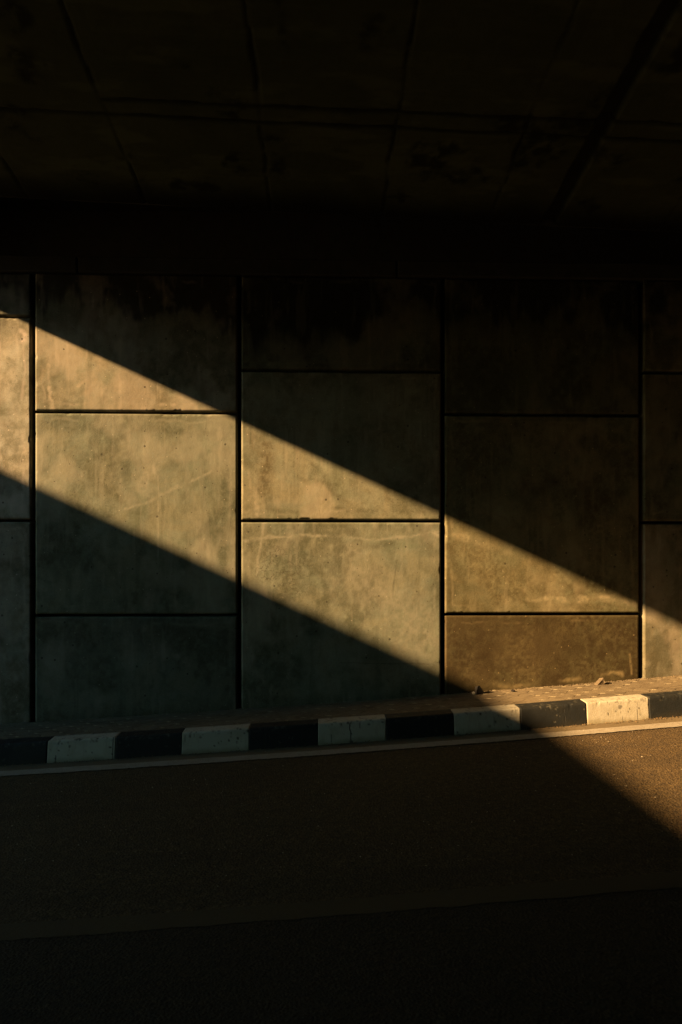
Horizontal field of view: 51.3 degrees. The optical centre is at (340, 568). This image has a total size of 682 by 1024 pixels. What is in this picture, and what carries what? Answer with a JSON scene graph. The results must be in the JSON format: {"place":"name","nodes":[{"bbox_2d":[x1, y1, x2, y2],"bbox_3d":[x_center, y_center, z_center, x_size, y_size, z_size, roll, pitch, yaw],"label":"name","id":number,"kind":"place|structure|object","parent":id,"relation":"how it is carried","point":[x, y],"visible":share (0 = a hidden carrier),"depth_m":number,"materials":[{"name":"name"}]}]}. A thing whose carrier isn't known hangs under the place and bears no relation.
{"place":"outdoors","nodes":[
{"label":"outdoors","id":0,"kind":"place"},
{"bbox_2d":[0,716,681,1023],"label":"road","id":1,"kind":"structure","parent":0,"point":[534,921],"depth_m":3.19,"materials":[{"name":"grey asphalt"}]},
{"bbox_2d":[0,736,53,765],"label":"kerb stone","id":2,"kind":"object","parent":1,"relation":"on","point":[25,751],"visible":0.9,"depth_m":5.58,"materials":[{"name":"black paint"}]},
{"bbox_2d":[47,732,120,762],"bbox_3d":[-2.044,1.488,5.658,0.531,0.336,0.182,0,0,-2],"label":"kerb stone","id":3,"kind":"object","parent":1,"relation":"on","point":[84,747],"visible":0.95,"depth_m":5.59,"materials":[{"name":"white paint"}]},
{"bbox_2d":[115,728,184,758],"bbox_3d":[-1.519,1.459,5.673,0.515,0.336,0.180,0,0,-2],"label":"kerb stone","id":4,"kind":"object","parent":1,"relation":"on","point":[150,743],"visible":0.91,"depth_m":5.61,"materials":[{"name":"black paint"}]},
{"bbox_2d":[182,724,250,754],"bbox_3d":[-0.995,1.428,5.690,0.530,0.339,0.182,0,0,-2],"label":"kerb stone","id":5,"kind":"object","parent":1,"relation":"on","point":[211,739],"visible":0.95,"depth_m":5.62,"materials":[{"name":"white paint"}]},
{"bbox_2d":[249,719,317,749],"bbox_3d":[-0.457,1.395,5.705,0.542,0.341,0.180,0,0,-2],"label":"kerb stone","id":6,"kind":"object","parent":1,"relation":"on","point":[283,734],"visible":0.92,"depth_m":5.64,"materials":[{"name":"black paint"}]},
{"bbox_2d":[318,714,385,744],"bbox_3d":[0.086,1.359,5.722,0.542,0.343,0.181,0,0,-2],"label":"kerb stone","id":7,"kind":"object","parent":1,"relation":"on","point":[342,730],"visible":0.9,"depth_m":5.65,"materials":[{"name":"white paint"}]},
{"bbox_2d":[385,709,453,739],"bbox_3d":[0.630,1.323,5.738,0.541,0.344,0.180,0,0,-2],"label":"kerb stone","id":8,"kind":"object","parent":1,"relation":"on","point":[421,724],"visible":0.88,"depth_m":5.67,"materials":[{"name":"black paint"}]},
{"bbox_2d":[451,704,520,734],"bbox_3d":[1.169,1.285,5.755,0.534,0.345,0.182,0,0,-2],"label":"kerb stone","id":9,"kind":"object","parent":1,"relation":"on","point":[486,719],"visible":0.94,"depth_m":5.68,"materials":[{"name":"white paint"}]},
{"bbox_2d":[516,699,586,729],"bbox_3d":[1.705,1.246,5.770,0.534,0.346,0.181,0,0,-2],"label":"kerb stone","id":10,"kind":"object","parent":1,"relation":"on","point":[549,714],"visible":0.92,"depth_m":5.70,"materials":[{"name":"black paint"}]},
{"bbox_2d":[580,694,648,723],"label":"kerb stone","id":11,"kind":"object","parent":1,"relation":"on","point":[633,707],"visible":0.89,"depth_m":5.72,"materials":[{"name":"white paint"}]},
{"bbox_2d":[641,690,681,718],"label":"kerb stone","id":12,"kind":"object","parent":1,"relation":"on","point":[668,704],"visible":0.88,"depth_m":5.73,"materials":[{"name":"black paint"}]},
{"bbox_2d":[0,675,681,738],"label":"footpath","id":13,"kind":"structure","parent":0,"point":[308,712],"depth_m":6.12,"materials":[{"name":"grey concrete"}]},
{"bbox_2d":[6,675,676,724],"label":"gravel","id":14,"kind":"structure","parent":13,"relation":"on","point":[343,702],"depth_m":6.39,"materials":[{"name":"grey gravel"}]},
{"bbox_2d":[474,686,484,694],"bbox_3d":[1.248,1.091,6.398,0.093,0.086,0.057,6,-2,-19],"label":"broken brick","id":15,"kind":"object","parent":13,"relation":"on","point":[478,690],"visible":0.98,"depth_m":6.37,"materials":[{"name":"stone"}]},
{"bbox_2d":[594,678,603,684],"bbox_3d":[2.331,1.015,6.415,0.069,0.069,0.068,0,0,-16],"label":"concrete lump","id":16,"kind":"object","parent":13,"relation":"on","point":[599,681],"visible":1,"depth_m":6.40,"materials":[{"name":"concrete"}]},
{"bbox_3d":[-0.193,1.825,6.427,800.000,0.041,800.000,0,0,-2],"label":"ground","id":17,"kind":"structure","parent":0,"visible":0},
{"bbox_2d":[0,255,681,738],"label":"retaining wall","id":18,"kind":"structure","parent":17,"relation":"on","point":[240,483],"depth_m":6.43,"materials":[{"name":"concrete"}]},
{"bbox_2d":[0,0,681,265],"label":"overpass","id":19,"kind":"object","parent":18,"relation":"on","point":[547,131],"visible":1,"depth_m":5.06,"materials":[{"name":"concrete"}]}
]}

